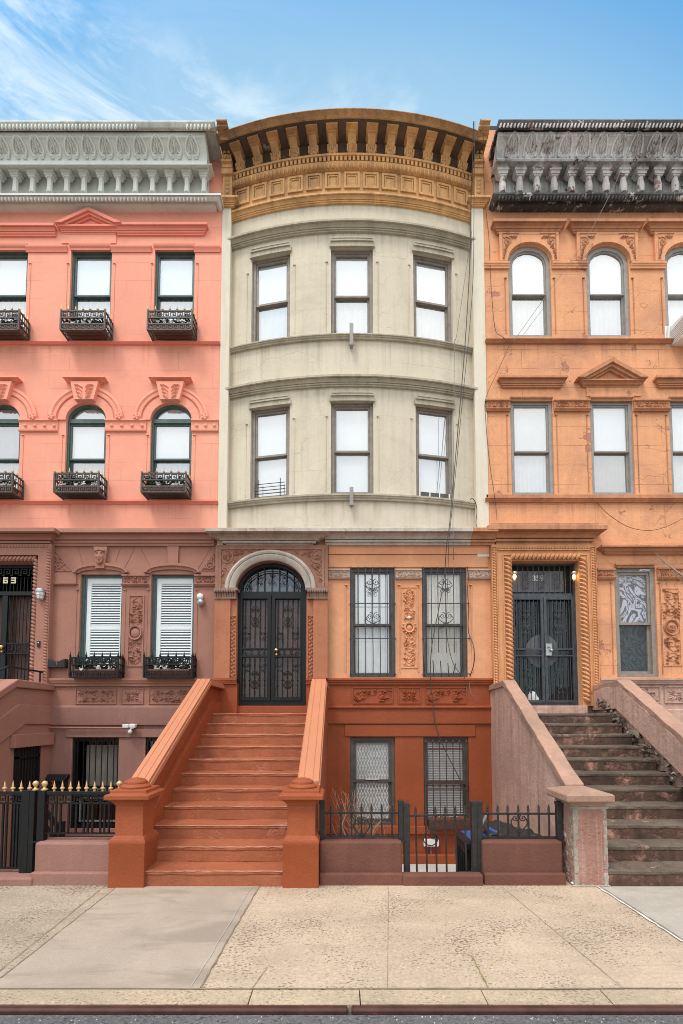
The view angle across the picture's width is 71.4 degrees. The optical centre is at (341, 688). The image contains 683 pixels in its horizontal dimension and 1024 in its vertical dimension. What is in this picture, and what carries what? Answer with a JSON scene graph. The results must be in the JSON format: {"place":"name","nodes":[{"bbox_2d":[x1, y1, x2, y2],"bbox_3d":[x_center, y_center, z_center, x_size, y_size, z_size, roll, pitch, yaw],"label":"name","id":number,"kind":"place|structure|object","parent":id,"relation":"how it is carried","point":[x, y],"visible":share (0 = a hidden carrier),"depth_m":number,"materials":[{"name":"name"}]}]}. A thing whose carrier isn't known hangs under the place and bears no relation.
{"place":"outdoors","nodes":[
{"label":"outdoors","id":0,"kind":"place"},
{"bbox_2d":[0,886,113,976],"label":"pavement aggregate","id":1,"kind":"object","parent":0,"point":[29,915],"depth_m":4.62,"materials":[{"name":"beige concrete"}]},
{"bbox_2d":[0,869,32,885],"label":"gate sill","id":2,"kind":"structure","parent":1,"relation":"on","point":[11,877],"depth_m":5.35,"materials":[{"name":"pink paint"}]},
{"bbox_2d":[0,781,38,872],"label":"iron gate","id":3,"kind":"structure","parent":2,"relation":"on","point":[25,822],"depth_m":5.56,"materials":[{"name":"black metal"}]},
{"bbox_2d":[0,885,104,969],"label":"pavement joint","id":4,"kind":"object","parent":1,"relation":"on","point":[51,928],"visible":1,"depth_m":4.26,"materials":[{"name":"grey concrete"}]},
{"bbox_2d":[30,837,111,885],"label":"wall","id":5,"kind":"structure","parent":1,"relation":"on","point":[71,861],"depth_m":5.45,"materials":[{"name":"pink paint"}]},
{"bbox_2d":[32,781,122,842],"bbox_3d":[-3.087,1.442,5.596,0.998,0.708,0.134,0,-3,0],"label":"iron fence","id":6,"kind":"object","parent":5,"relation":"on","point":[43,803],"visible":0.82,"depth_m":5.59,"materials":[{"name":"black metal"}]},
{"bbox_2d":[0,121,223,866],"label":"row house","id":7,"kind":"structure","parent":0,"point":[121,221],"depth_m":9.92,"materials":[{"name":"pink paint"}]},
{"bbox_2d":[0,405,19,487],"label":"window","id":8,"kind":"structure","parent":7,"relation":"in","point":[9,416],"depth_m":10.09,"materials":[{"name":"white glass"}]},
{"bbox_2d":[0,468,23,499],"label":"window box","id":9,"kind":"object","parent":7,"relation":"attached to","point":[8,490],"visible":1,"depth_m":9.61,"materials":[{"name":"metal"}]},
{"bbox_2d":[0,252,27,326],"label":"window","id":10,"kind":"structure","parent":7,"relation":"in","point":[13,265],"depth_m":10.30,"materials":[{"name":"white glass"}]},
{"bbox_2d":[0,305,30,340],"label":"window box","id":11,"kind":"object","parent":7,"relation":"attached to","point":[14,329],"visible":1,"depth_m":9.79,"materials":[{"name":"metal"}]},
{"bbox_2d":[0,565,34,680],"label":"door","id":12,"kind":"structure","parent":7,"relation":"in","point":[15,606],"depth_m":9.89,"materials":[{"name":"black metal"}]},
{"bbox_2d":[0,666,42,681],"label":"handrail","id":13,"kind":"object","parent":7,"relation":"attached to","point":[8,667],"visible":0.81,"depth_m":8.82,"materials":[{"name":"black metal"}]},
{"bbox_2d":[9,746,40,866],"bbox_3d":[-5.830,2.250,8.765,0.060,2.340,0.660,0,-3,0],"label":"basement door","id":14,"kind":"structure","parent":7,"relation":"in","point":[26,766],"depth_m":8.72,"materials":[{"name":"black metal"}]},
{"bbox_2d":[35,588,44,599],"bbox_3d":[-6.052,-1.887,9.535,0.176,0.241,0.176,0,-3,0],"label":"bulkhead lamp","id":15,"kind":"object","parent":7,"relation":"attached to","point":[39,593],"visible":1,"depth_m":9.48,"materials":[{"name":"glass"}]},
{"bbox_2d":[44,774,69,790],"bbox_3d":[-5.707,1.879,9.428,0.514,0.333,0.199,0,-3,0],"label":"mailbox","id":16,"kind":"object","parent":7,"relation":"attached to","point":[50,779],"visible":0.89,"depth_m":9.38,"materials":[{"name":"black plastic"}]},
{"bbox_2d":[48,659,67,667],"bbox_3d":[-5.754,-0.511,9.598,0.393,0.186,0.136,0,-3,0],"label":"mailbox","id":17,"kind":"object","parent":7,"relation":"attached to","point":[62,663],"visible":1,"depth_m":9.54,"materials":[{"name":"black plastic"}]},
{"bbox_2d":[53,468,107,499],"bbox_3d":[-5.318,-4.178,9.690,0.936,0.520,0.358,0,-3,0],"label":"window box","id":18,"kind":"object","parent":7,"relation":"attached to","point":[77,489],"visible":1,"depth_m":9.55,"materials":[{"name":"metal"}]},
{"bbox_2d":[66,405,105,495],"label":"window","id":19,"kind":"structure","parent":7,"relation":"in","point":[86,436],"depth_m":10.08,"materials":[{"name":"white glass"}]},
{"bbox_2d":[59,306,113,340],"bbox_3d":[-5.298,-7.589,9.886,0.954,0.536,0.356,0,-3,0],"label":"window box","id":20,"kind":"object","parent":7,"relation":"attached to","point":[86,328],"visible":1,"depth_m":9.76,"materials":[{"name":"metal"}]},
{"bbox_2d":[70,252,111,335],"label":"window","id":21,"kind":"structure","parent":7,"relation":"in","point":[91,271],"depth_m":10.29,"materials":[{"name":"white glass"}]},
{"bbox_2d":[71,738,118,827],"bbox_3d":[-4.962,1.892,9.635,0.939,1.799,0.187,0,-3,0],"label":"window","id":22,"kind":"structure","parent":7,"relation":"in","point":[101,760],"depth_m":9.63,"materials":[{"name":"black metal"}]},
{"bbox_2d":[68,651,124,677],"bbox_3d":[-4.893,-0.470,9.515,1.000,0.525,0.296,0,-3,0],"label":"window box","id":23,"kind":"object","parent":7,"relation":"attached to","point":[85,669],"visible":1,"depth_m":9.39,"materials":[{"name":"black metal"}]},
{"bbox_2d":[80,575,122,668],"bbox_3d":[-4.930,-1.305,9.842,0.865,2.077,0.120,0,-3,0],"label":"window","id":24,"kind":"structure","parent":7,"relation":"in","point":[88,580],"depth_m":9.84,"materials":[{"name":"green paint"}]},
{"bbox_2d":[122,724,136,733],"bbox_3d":[-4.204,0.803,9.455,0.256,0.195,0.168,0,-3,0],"label":"security camera","id":25,"kind":"object","parent":7,"relation":"attached to","point":[131,726],"visible":1,"depth_m":9.39,"materials":[{"name":"white plastic"}]},
{"bbox_2d":[146,738,157,754],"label":"window","id":26,"kind":"structure","parent":7,"relation":"in","point":[148,740],"depth_m":9.62,"materials":[{"name":"black metal"}]},
{"bbox_2d":[140,468,191,499],"bbox_3d":[-3.568,-4.178,9.689,0.936,0.520,0.356,0,-3,0],"label":"window box","id":27,"kind":"object","parent":7,"relation":"attached to","point":[159,488],"visible":1,"depth_m":9.57,"materials":[{"name":"metal"}]},
{"bbox_2d":[143,652,196,677],"bbox_3d":[-3.429,-0.470,9.511,1.000,0.525,0.289,0,-3,0],"label":"window box","id":28,"kind":"object","parent":7,"relation":"attached to","point":[171,671],"visible":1,"depth_m":9.39,"materials":[{"name":"black metal"}]},
{"bbox_2d":[151,405,191,484],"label":"window","id":29,"kind":"structure","parent":7,"relation":"in","point":[171,439],"depth_m":10.08,"materials":[{"name":"white glass"}]},
{"bbox_2d":[146,306,197,340],"bbox_3d":[-3.518,-7.589,9.886,0.954,0.536,0.356,0,-3,0],"label":"window box","id":30,"kind":"object","parent":7,"relation":"attached to","point":[159,329],"visible":1,"depth_m":9.74,"materials":[{"name":"metal"}]},
{"bbox_2d":[151,575,193,668],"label":"window","id":31,"kind":"structure","parent":7,"relation":"in","point":[157,590],"depth_m":9.84,"materials":[{"name":"green paint"}]},
{"bbox_2d":[155,252,194,325],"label":"window","id":32,"kind":"structure","parent":7,"relation":"in","point":[175,271],"depth_m":10.29,"materials":[{"name":"white glass"}]},
{"bbox_2d":[197,593,203,605],"bbox_3d":[-2.866,-1.810,9.661,0.155,0.256,0.160,0,-3,0],"label":"wall light","id":33,"kind":"object","parent":7,"relation":"attached to","point":[200,601],"visible":1,"depth_m":9.61,"materials":[{"name":"white glass"}]},
{"bbox_2d":[0,886,258,989],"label":"sidewalk slab","id":34,"kind":"object","parent":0,"point":[153,937],"visible":0.55,"depth_m":3.99,"materials":[{"name":"grey concrete"}]},
{"bbox_2d":[0,887,115,977],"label":"pavement joint","id":35,"kind":"object","parent":34,"relation":"on","point":[53,936],"visible":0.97,"depth_m":4.05,"materials":[{"name":"grey concrete"}]},
{"bbox_2d":[191,886,251,985],"bbox_3d":[-1.030,2.157,4.350,0.020,0.001,1.996,0,-3,2],"label":"pavement joint","id":36,"kind":"object","parent":34,"relation":"on","point":[219,939],"visible":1,"depth_m":4.02,"materials":[{"name":"grey concrete"}]},
{"bbox_2d":[0,1015,682,1023],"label":"road","id":37,"kind":"structure","parent":0,"point":[329,1019],"depth_m":3.04,"materials":[{"name":"grey asphalt"}]},
{"bbox_2d":[0,1005,347,1014],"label":"kerb nosing","id":38,"kind":"object","parent":37,"relation":"on","point":[173,1009],"visible":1,"depth_m":3.10,"materials":[{"name":"metal"}]},
{"bbox_2d":[18,1016,678,1023],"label":"road grit","id":39,"kind":"object","parent":37,"relation":"on","point":[368,1018],"visible":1,"depth_m":3.03,"materials":[{"name":"concrete"}]},
{"bbox_2d":[351,1005,682,1014],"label":"kerb nosing","id":40,"kind":"object","parent":37,"relation":"on","point":[516,1009],"visible":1,"depth_m":3.10,"materials":[{"name":"metal"}]},
{"bbox_2d":[0,0,682,129],"label":"sky","id":41,"kind":"structure","parent":0,"point":[464,62],"materials":[{"name":"blue"}]},
{"bbox_2d":[402,864,455,871],"bbox_3d":[1.315,3.377,7.523,3.170,0.055,3.850,0,-3,0],"label":"areaway","id":42,"kind":"object","parent":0,"point":[432,867],"depth_m":9.11,"materials":[{"name":"concrete"}]},
{"bbox_2d":[331,784,392,834],"bbox_3d":[0.260,2.262,6.143,0.830,2.017,1.396,0,-3,0],"label":"dry shrub","id":43,"kind":"object","parent":42,"relation":"on","point":[344,818],"visible":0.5,"depth_m":6.25,"materials":[{"name":"brown plant"}]},
{"bbox_2d":[483,820,540,835],"bbox_3d":[2.173,2.406,6.127,0.919,1.682,0.615,0,-3,0],"label":"bag","id":44,"kind":"object","parent":42,"relation":"on","point":[502,829],"visible":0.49,"depth_m":6.09,"materials":[{"name":"black plastic"}]},
{"bbox_2d":[200,881,682,998],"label":"pavement aggregate","id":45,"kind":"object","parent":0,"point":[340,937],"visible":0.73,"depth_m":4.03,"materials":[{"name":"beige concrete"}]},
{"bbox_2d":[0,990,251,1004],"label":"kerb","id":46,"kind":"structure","parent":45,"relation":"on","point":[125,997],"depth_m":3.23,"materials":[{"name":"concrete"}]},
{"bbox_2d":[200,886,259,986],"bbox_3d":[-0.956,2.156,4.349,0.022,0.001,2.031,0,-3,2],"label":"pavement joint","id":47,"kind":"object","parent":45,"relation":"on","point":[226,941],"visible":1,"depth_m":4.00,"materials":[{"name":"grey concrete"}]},
{"bbox_2d":[249,990,359,1014],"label":"kerb","id":48,"kind":"structure","parent":45,"relation":"on","point":[348,998],"depth_m":3.23,"materials":[{"name":"concrete"}]},
{"bbox_2d":[319,838,402,885],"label":"wall","id":49,"kind":"structure","parent":45,"relation":"on","point":[360,861],"depth_m":5.44,"materials":[{"name":"brown stone"}]},
{"bbox_2d":[319,800,403,842],"bbox_3d":[0.237,1.561,5.589,1.026,0.490,0.100,0,-3,0],"label":"iron fence","id":50,"kind":"object","parent":49,"relation":"on","point":[399,836],"visible":0.86,"depth_m":5.57,"materials":[{"name":"black metal"}]},
{"bbox_2d":[387,886,388,987],"bbox_3d":[0.424,2.157,4.325,0.006,0.001,1.993,0,-3,6],"label":"pavement joint","id":51,"kind":"object","parent":45,"relation":"on","point":[387,958],"visible":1,"depth_m":3.52,"materials":[{"name":"grey concrete"}]},
{"bbox_2d":[163,987,648,988],"bbox_3d":[0.000,2.100,3.329,80.000,0.001,0.022,0,-3,0],"label":"pavement joint","id":52,"kind":"object","parent":45,"relation":"on","point":[403,988],"visible":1,"depth_m":3.32,"materials":[{"name":"beige concrete"}]},
{"bbox_2d":[360,990,487,1004],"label":"kerb","id":53,"kind":"structure","parent":45,"relation":"on","point":[421,997],"depth_m":3.23,"materials":[{"name":"concrete"}]},
{"bbox_2d":[402,872,482,885],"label":"gate sill","id":54,"kind":"structure","parent":45,"relation":"on","point":[442,878],"depth_m":5.36,"materials":[{"name":"brown stone"}]},
{"bbox_2d":[471,955,487,986],"bbox_3d":[1.034,2.111,3.561,0.021,0.001,0.452,0,-3,0],"label":"pavement joint","id":55,"kind":"object","parent":45,"relation":"on","point":[479,970],"visible":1,"depth_m":3.54,"materials":[{"name":"beige concrete"}]},
{"bbox_2d":[481,838,565,885],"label":"wall","id":56,"kind":"structure","parent":45,"relation":"on","point":[521,861],"depth_m":5.45,"materials":[{"name":"brown stone"}]},
{"bbox_2d":[403,801,482,872],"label":"iron gate","id":57,"kind":"structure","parent":56,"relation":"attached to","point":[476,819],"depth_m":5.54,"materials":[{"name":"black metal"}]},
{"bbox_2d":[483,801,565,842],"bbox_3d":[2.113,1.567,5.589,0.991,0.478,0.100,0,-3,0],"label":"iron fence","id":58,"kind":"object","parent":56,"relation":"on","point":[558,814],"visible":0.98,"depth_m":5.58,"materials":[{"name":"black metal"}]},
{"bbox_2d":[481,990,612,1004],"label":"kerb","id":59,"kind":"structure","parent":45,"relation":"on","point":[544,997],"depth_m":3.23,"materials":[{"name":"concrete"}]},
{"bbox_2d":[504,888,622,987],"bbox_3d":[1.884,2.157,4.325,0.008,0.001,1.991,0,-3,-5],"label":"pavement joint","id":60,"kind":"object","parent":45,"relation":"on","point":[566,940],"visible":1,"depth_m":3.93,"materials":[{"name":"grey concrete"}]},
{"bbox_2d":[597,886,682,940],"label":"pavement joint","id":61,"kind":"object","parent":45,"relation":"on","point":[641,914],"visible":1,"depth_m":4.53,"materials":[{"name":"grey concrete"}]},
{"bbox_2d":[600,990,682,1004],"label":"kerb","id":62,"kind":"structure","parent":45,"relation":"on","point":[644,997],"depth_m":3.23,"materials":[{"name":"concrete"}]},
{"bbox_2d":[600,886,682,941],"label":"sidewalk slab","id":63,"kind":"object","parent":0,"point":[662,905],"depth_m":4.87,"materials":[{"name":"grey concrete"}]},
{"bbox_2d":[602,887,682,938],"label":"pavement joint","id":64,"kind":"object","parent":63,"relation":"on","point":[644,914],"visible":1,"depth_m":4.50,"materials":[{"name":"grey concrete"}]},
{"bbox_2d":[645,553,682,580],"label":"street tree","id":65,"kind":"object","parent":63,"relation":"on","point":[667,564],"visible":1,"depth_m":6.53,"materials":[{"name":"brown plant"}]},
{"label":"areaway landing","id":66,"kind":"structure","parent":0,"visible":0},
{"bbox_2d":[457,815,486,870],"bbox_3d":[1.785,2.186,6.029,0.610,1.306,0.610,0,-3,0],"label":"recycling bin","id":67,"kind":"object","parent":66,"relation":"on","point":[461,849],"visible":0.26,"depth_m":5.95,"materials":[{"name":"black plastic"}]},
{"label":"ground","id":68,"kind":"structure","parent":0,"visible":0},
{"bbox_2d":[104,108,497,887],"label":"row house","id":69,"kind":"structure","parent":68,"relation":"on","point":[336,222],"depth_m":9.75,"materials":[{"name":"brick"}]},
{"bbox_2d":[251,406,289,498],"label":"window","id":70,"kind":"structure","parent":69,"relation":"in","point":[270,427],"depth_m":10.00,"materials":[{"name":"white glass"}]},
{"bbox_2d":[252,255,289,341],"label":"window","id":71,"kind":"structure","parent":69,"relation":"in","point":[271,277],"depth_m":10.20,"materials":[{"name":"white glass"}]},
{"bbox_2d":[237,563,305,705],"bbox_3d":[-1.433,-1.116,9.748,1.412,2.928,0.325,0,-3,0],"label":"door","id":72,"kind":"structure","parent":69,"relation":"in","point":[271,671],"depth_m":9.74,"materials":[{"name":"black metal"}]},
{"bbox_2d":[349,323,353,347],"bbox_3d":[0.203,-7.213,9.727,0.090,0.478,0.150,0,-3,0],"label":"metal stub","id":73,"kind":"object","parent":69,"relation":"attached to","point":[351,343],"visible":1,"depth_m":9.66,"materials":[{"name":"grey paint"}]},
{"bbox_2d":[349,487,353,505],"bbox_3d":[0.199,-3.834,9.532,0.090,0.378,0.150,0,-3,0],"label":"metal stub","id":74,"kind":"object","parent":69,"relation":"attached to","point":[351,503],"visible":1,"depth_m":9.47,"materials":[{"name":"grey paint"}]},
{"bbox_2d":[331,251,372,332],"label":"window","id":75,"kind":"structure","parent":69,"relation":"in","point":[351,271],"depth_m":10.04,"materials":[{"name":"white glass"}]},
{"bbox_2d":[331,403,372,492],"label":"window","id":76,"kind":"structure","parent":69,"relation":"in","point":[351,423],"depth_m":9.84,"materials":[{"name":"white glass"}]},
{"bbox_2d":[350,737,394,824],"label":"window","id":77,"kind":"structure","parent":69,"relation":"in","point":[372,759],"depth_m":9.67,"materials":[{"name":"glass"}]},
{"bbox_2d":[350,566,395,677],"bbox_3d":[0.637,-1.357,9.763,0.944,2.275,0.312,0,-3,0],"label":"window","id":78,"kind":"structure","parent":69,"relation":"in","point":[372,590],"depth_m":9.86,"materials":[{"name":"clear glass"}]},
{"bbox_2d":[423,836,438,853],"bbox_3d":[1.775,3.153,9.414,0.298,0.436,0.100,0,-3,0],"label":"meter box","id":79,"kind":"object","parent":69,"relation":"attached to","point":[430,841],"visible":0.65,"depth_m":9.37,"materials":[{"name":"white plastic"}]},
{"bbox_2d":[413,255,451,341],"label":"window","id":80,"kind":"structure","parent":69,"relation":"in","point":[431,277],"depth_m":10.20,"materials":[{"name":"white glass"}]},
{"bbox_2d":[416,407,452,498],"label":"window","id":81,"kind":"structure","parent":69,"relation":"in","point":[433,426],"depth_m":10.01,"materials":[{"name":"white glass"}]},
{"bbox_2d":[423,737,469,828],"bbox_3d":[2.106,1.874,9.530,0.909,1.785,0.395,0,-3,0],"label":"window","id":82,"kind":"structure","parent":69,"relation":"in","point":[443,787],"depth_m":9.64,"materials":[{"name":"glass"}]},
{"bbox_2d":[422,566,474,677],"bbox_3d":[2.142,-1.359,9.704,1.035,2.279,0.431,0,-3,0],"label":"window","id":83,"kind":"structure","parent":69,"relation":"in","point":[442,666],"depth_m":9.86,"materials":[{"name":"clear glass"}]},
{"bbox_2d":[430,121,473,808],"bbox_3d":[2.351,-4.347,9.612,1.080,13.906,0.596,-2,-4,33],"label":"cable","id":84,"kind":"object","parent":69,"relation":"attached to","point":[454,468],"visible":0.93,"depth_m":9.56,"materials":[{"name":"black rubber"}]},
{"bbox_2d":[446,140,474,676],"bbox_3d":[2.438,-5.770,9.510,0.678,11.126,0.674,0,-3,0],"label":"cable","id":85,"kind":"object","parent":69,"relation":"attached to","point":[461,407],"visible":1,"depth_m":9.65,"materials":[{"name":"black rubber"}]},
{"bbox_2d":[453,232,471,559],"bbox_3d":[2.482,-6.155,9.707,0.484,7.028,0.393,-1,-3,14],"label":"cable","id":86,"kind":"object","parent":69,"relation":"attached to","point":[453,433],"visible":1,"depth_m":9.64,"materials":[{"name":"black rubber"}]},
{"bbox_2d":[483,119,682,886],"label":"row house","id":87,"kind":"structure","parent":68,"relation":"on","point":[584,405],"depth_m":9.87,"materials":[{"name":"orange paint"}]},
{"bbox_2d":[480,119,510,341],"bbox_3d":[3.070,-9.374,9.876,0.948,4.264,0.363,3,-4,-41],"label":"cable","id":88,"kind":"object","parent":87,"relation":"attached to","point":[487,226],"visible":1,"depth_m":10.06,"materials":[{"name":"black rubber"}]},
{"bbox_2d":[484,345,509,516],"bbox_3d":[3.259,-5.295,9.865,0.487,3.874,0.291,2,-4,-28],"label":"cable","id":89,"kind":"object","parent":87,"relation":"attached to","point":[486,434],"visible":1,"depth_m":9.90,"materials":[{"name":"black rubber"}]},
{"bbox_2d":[508,248,550,336],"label":"window","id":90,"kind":"structure","parent":87,"relation":"in","point":[529,268],"depth_m":10.27,"materials":[{"name":"white glass"}]},
{"bbox_2d":[510,402,553,494],"bbox_3d":[3.991,-5.042,10.050,0.889,2.029,0.145,0,-3,0],"label":"window","id":91,"kind":"structure","parent":87,"relation":"in","point":[530,422],"depth_m":10.07,"materials":[{"name":"white glass"}]},
{"bbox_2d":[512,564,578,705],"bbox_3d":[4.144,-1.121,9.791,1.370,2.943,0.280,0,-3,0],"label":"door","id":92,"kind":"structure","parent":87,"relation":"in","point":[544,601],"depth_m":9.83,"materials":[{"name":"grey metal"}]},
{"bbox_2d":[571,571,576,578],"bbox_3d":[4.791,-2.323,9.737,0.199,0.222,0.121,2,-4,-26],"label":"wall light","id":93,"kind":"object","parent":87,"relation":"attached to","point":[574,575],"depth_m":9.70,"materials":[{"name":"glass"}]},
{"bbox_2d":[513,121,641,341],"bbox_3d":[4.844,-9.315,9.882,2.534,4.142,0.304,-1,-3,14],"label":"cable","id":94,"kind":"object","parent":87,"relation":"attached to","point":[590,231],"visible":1,"depth_m":9.86,"materials":[{"name":"black rubber"}]},
{"bbox_2d":[586,248,629,336],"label":"window","id":95,"kind":"structure","parent":87,"relation":"in","point":[607,270],"depth_m":10.27,"materials":[{"name":"white glass"}]},
{"bbox_2d":[590,402,634,494],"bbox_3d":[5.672,-5.042,10.050,0.894,2.029,0.145,0,-3,0],"label":"window","id":96,"kind":"structure","parent":87,"relation":"in","point":[610,422],"depth_m":10.07,"materials":[{"name":"white glass"}]},
{"bbox_2d":[614,568,657,676],"bbox_3d":[6.037,-1.359,9.830,0.844,2.274,0.160,0,-3,0],"label":"window","id":97,"kind":"structure","parent":87,"relation":"in","point":[636,645],"depth_m":9.85,"materials":[{"name":"grey glass"}]},
{"bbox_2d":[597,503,682,530],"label":"cable","id":98,"kind":"object","parent":87,"relation":"attached to","point":[634,528],"visible":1,"depth_m":9.76,"materials":[{"name":"black rubber"}]},
{"bbox_2d":[664,248,682,326],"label":"window","id":99,"kind":"structure","parent":87,"relation":"in","point":[673,273],"depth_m":10.28,"materials":[{"name":"white glass"}]},
{"bbox_2d":[665,315,682,346],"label":"air conditioner","id":100,"kind":"object","parent":87,"relation":"attached to","point":[675,330],"visible":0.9,"depth_m":9.93,"materials":[{"name":"white plastic"}]},
{"bbox_2d":[669,402,682,494],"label":"window","id":101,"kind":"structure","parent":87,"relation":"in","point":[676,413],"depth_m":10.07,"materials":[{"name":"white glass"}]},
{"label":"areaway","id":102,"kind":"structure","parent":0,"visible":0},
{"bbox_2d":[48,809,65,836],"bbox_3d":[-3.685,2.280,5.958,0.382,1.854,0.050,0,-3,0],"label":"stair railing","id":103,"kind":"object","parent":102,"relation":"on","point":[63,827],"visible":0.13,"depth_m":5.97,"materials":[{"name":"black metal"}]}
]}

